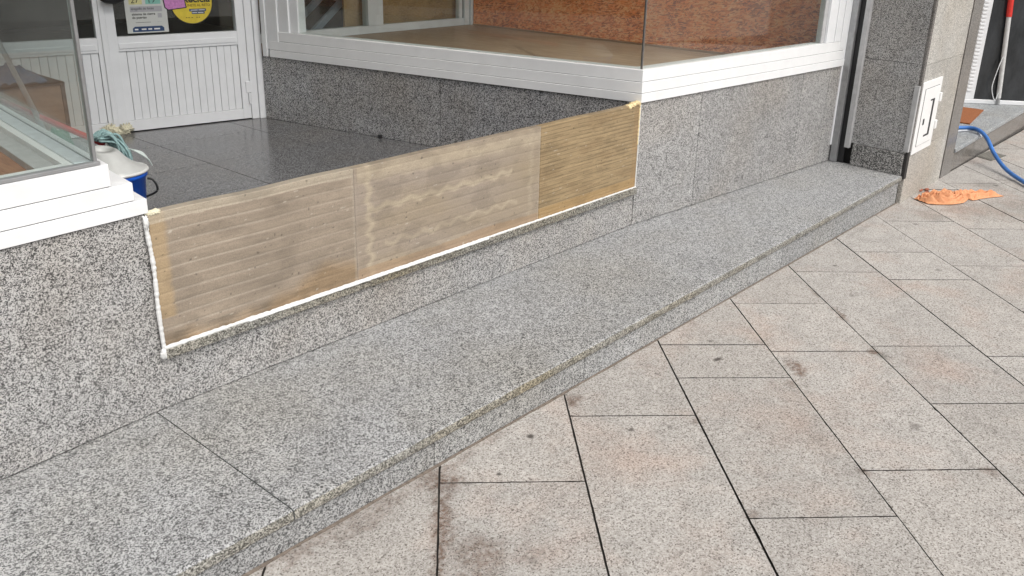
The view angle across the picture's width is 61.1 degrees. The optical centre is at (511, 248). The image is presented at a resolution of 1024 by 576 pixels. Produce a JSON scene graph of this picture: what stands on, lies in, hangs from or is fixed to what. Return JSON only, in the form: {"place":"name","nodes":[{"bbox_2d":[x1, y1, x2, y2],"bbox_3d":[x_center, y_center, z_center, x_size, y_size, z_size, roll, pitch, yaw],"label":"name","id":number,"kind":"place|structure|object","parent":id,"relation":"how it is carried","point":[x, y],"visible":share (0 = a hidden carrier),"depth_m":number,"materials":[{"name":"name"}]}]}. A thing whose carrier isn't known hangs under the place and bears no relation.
{"place":"outdoors","nodes":[
{"label":"outdoors","id":0,"kind":"place"},
{"bbox_2d":[0,62,47,86],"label":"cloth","id":1,"kind":"object","parent":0,"point":[26,76],"visible":0.81,"depth_m":4.16,"materials":[{"name":"grey fabric"}]},
{"bbox_2d":[100,122,134,134],"bbox_3d":[-2.452,-0.727,5.380,0.232,0.116,0.058,-14,25,-36],"label":"foam lump","id":2,"kind":"object","parent":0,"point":[126,128],"visible":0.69,"depth_m":5.38,"materials":[{"name":"beige plastic"}]},
{"bbox_2d":[72,118,433,209],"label":"entrance floor","id":3,"kind":"structure","parent":0,"point":[194,162],"depth_m":5.03,"materials":[{"name":"stone"}]},
{"bbox_2d":[0,40,45,128],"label":"metal stick","id":4,"kind":"object","parent":3,"relation":"on","point":[14,72],"visible":0.54,"depth_m":3.75,"materials":[{"name":"metal"}]},
{"bbox_2d":[0,74,70,130],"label":"wooden stand","id":5,"kind":"object","parent":3,"relation":"on","point":[49,99],"visible":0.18,"depth_m":4.21,"materials":[{"name":"brown wood"}]},
{"bbox_2d":[51,127,74,145],"bbox_3d":[-2.235,-0.485,4.312,0.027,0.244,0.198,18,26,38],"label":"cloth","id":6,"kind":"object","parent":5,"relation":"hanging from","point":[63,134],"visible":0.23,"depth_m":4.29,"materials":[{"name":"green fabric"}]},
{"bbox_2d":[126,171,158,198],"bbox_3d":[-1.568,-0.155,3.472,0.240,0.325,0.242,18,26,38],"label":"bucket","id":7,"kind":"object","parent":3,"relation":"on","point":[139,184],"visible":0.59,"depth_m":3.42,"materials":[{"name":"blue plastic"}]},
{"bbox_2d":[86,145,148,178],"bbox_3d":[-1.564,-0.343,3.403,0.254,0.090,0.254,18,26,38],"label":"mop wringer","id":8,"kind":"object","parent":7,"relation":"on","point":[118,162],"visible":0.59,"depth_m":3.36,"materials":[{"name":"white plastic"}]},
{"bbox_2d":[0,99,152,165],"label":"mop","id":9,"kind":"object","parent":8,"relation":"on","point":[104,136],"visible":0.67,"depth_m":3.61},
{"bbox_2d":[72,118,434,146],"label":"baseboard","id":10,"kind":"structure","parent":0,"point":[221,121],"depth_m":5.66,"materials":[{"name":"grey stone"}]},
{"bbox_2d":[241,129,1023,575],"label":"pavement","id":11,"kind":"structure","parent":0,"point":[857,402],"depth_m":2.98,"materials":[{"name":"beige stone"}]},
{"bbox_2d":[0,160,902,575],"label":"stone ledge","id":12,"kind":"object","parent":11,"relation":"on","point":[242,476],"visible":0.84,"depth_m":2.94,"materials":[{"name":"stone"}]},
{"bbox_2d":[0,0,973,479],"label":"shop building","id":13,"kind":"structure","parent":11,"relation":"on","point":[80,358],"depth_m":5.00,"materials":[{"name":"stone"}]},
{"bbox_2d":[0,0,119,137],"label":"door","id":14,"kind":"structure","parent":13,"relation":"in","point":[55,59],"depth_m":5.17,"materials":[{"name":"white paint"}]},
{"bbox_2d":[0,0,147,249],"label":"window frame","id":15,"kind":"structure","parent":13,"relation":"in","point":[64,188],"depth_m":2.45,"materials":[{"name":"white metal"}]},
{"bbox_2d":[124,0,168,33],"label":"poster","id":16,"kind":"object","parent":13,"relation":"attached to","point":[146,16],"visible":1,"depth_m":5.33,"materials":[{"name":"paper"}]},
{"bbox_2d":[100,0,251,130],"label":"door","id":17,"kind":"structure","parent":13,"relation":"in","point":[174,79],"depth_m":5.55,"materials":[{"name":"white paint"}]},
{"bbox_2d":[163,0,211,23],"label":"round sticker","id":18,"kind":"object","parent":13,"relation":"attached to","point":[192,11],"visible":1,"depth_m":5.48,"materials":[{"name":"yellow paper"}]},
{"bbox_2d":[305,0,341,29],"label":"ladder","id":19,"kind":"object","parent":13,"relation":"on","point":[327,16],"visible":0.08,"depth_m":7.26,"materials":[{"name":"metal"}]},
{"bbox_2d":[342,0,362,26],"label":"chipboard sheet","id":20,"kind":"object","parent":13,"relation":"attached to","point":[352,12],"depth_m":7.25,"materials":[{"name":"beige wood"}]},
{"bbox_2d":[142,100,640,359],"bbox_3d":[-0.235,-0.205,3.636,0.061,0.503,2.679,18,26,38],"label":"barrier board","id":21,"kind":"object","parent":13,"relation":"on","point":[222,262],"visible":1,"depth_m":3.27,"materials":[{"name":"wood"}]},
{"bbox_2d":[383,0,455,23],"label":"chipboard sheet","id":22,"kind":"object","parent":13,"relation":"attached to","point":[395,11],"depth_m":7.75,"materials":[{"name":"beige wood"}]},
{"bbox_2d":[259,0,851,102],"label":"window frame","id":23,"kind":"structure","parent":13,"relation":"in","point":[283,22],"depth_m":5.09,"materials":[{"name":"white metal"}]},
{"bbox_2d":[473,24,730,54],"bbox_3d":[0.872,-1.691,7.090,3.280,0.012,0.018,18,26,38],"label":"skirting strip","id":24,"kind":"object","parent":13,"relation":"on","point":[604,39],"visible":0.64,"depth_m":7.16,"materials":[{"name":"brown wood"}]},
{"bbox_2d":[473,0,820,52],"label":"chipboard sheet","id":25,"kind":"object","parent":13,"relation":"attached to","point":[730,26],"visible":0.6,"depth_m":6.73,"materials":[{"name":"brown wood"}]},
{"bbox_2d":[829,0,873,162],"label":"shutter guide","id":26,"kind":"object","parent":13,"relation":"attached to","point":[851,70],"visible":0.85,"depth_m":5.93,"materials":[{"name":"white metal"}]},
{"bbox_2d":[903,76,942,154],"bbox_3d":[2.790,-0.895,5.851,0.042,0.480,0.487,20,27,41],"label":"meter box","id":27,"kind":"object","parent":13,"relation":"attached to","point":[930,99],"visible":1,"depth_m":5.78,"materials":[{"name":"white plastic"}]},
{"bbox_2d":[916,85,939,145],"bbox_3d":[2.807,-0.897,5.857,0.005,0.380,0.305,18,26,37],"label":"door","id":28,"kind":"structure","parent":27,"relation":"in","point":[931,93],"depth_m":5.84,"materials":[{"name":"white plastic"}]},
{"bbox_2d":[914,188,1001,204],"bbox_3d":[3.140,-0.380,6.042,0.703,0.077,0.212,-6,21,-18],"label":"floor cloth","id":29,"kind":"object","parent":11,"relation":"on","point":[943,196],"visible":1,"depth_m":5.98,"materials":[{"name":"orange fabric"}]},
{"bbox_2d":[939,0,1023,178],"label":"neighbour shopfront","id":30,"kind":"object","parent":11,"relation":"on","point":[993,121],"visible":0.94,"depth_m":8.28,"materials":[{"name":"stone"}]},
{"bbox_2d":[958,130,981,136],"bbox_3d":[3.619,-0.948,7.191,0.586,0.046,0.130,-4,21,-13],"label":"thin cable","id":31,"kind":"object","parent":30,"relation":"on","point":[969,130],"visible":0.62,"depth_m":7.27,"materials":[{"name":"white plastic"}]},
{"bbox_2d":[991,0,1013,104],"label":"striped pole","id":32,"kind":"object","parent":30,"relation":"on","point":[1010,4],"visible":1,"depth_m":8.34,"materials":[{"name":"red metal"}]},
{"bbox_2d":[976,151,1005,160],"bbox_3d":[4.057,-0.777,7.371,0.373,0.033,0.162,-16,26,-39],"label":"drain cover","id":33,"kind":"object","parent":11,"relation":"on","point":[988,155],"visible":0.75,"depth_m":7.35,"materials":[{"name":"metal"}]},
{"bbox_2d":[959,126,1023,183],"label":"hose","id":34,"kind":"object","parent":11,"relation":"on","point":[998,159],"visible":0.79,"depth_m":6.93,"materials":[{"name":"blue rubber"}]},
{"bbox_2d":[960,107,983,123],"bbox_3d":[4.032,-1.259,8.050,0.517,0.010,0.863,15,24,32],"label":"door mat","id":35,"kind":"object","parent":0,"point":[969,115],"depth_m":7.96,"materials":[{"name":"orange fabric"}]}
]}

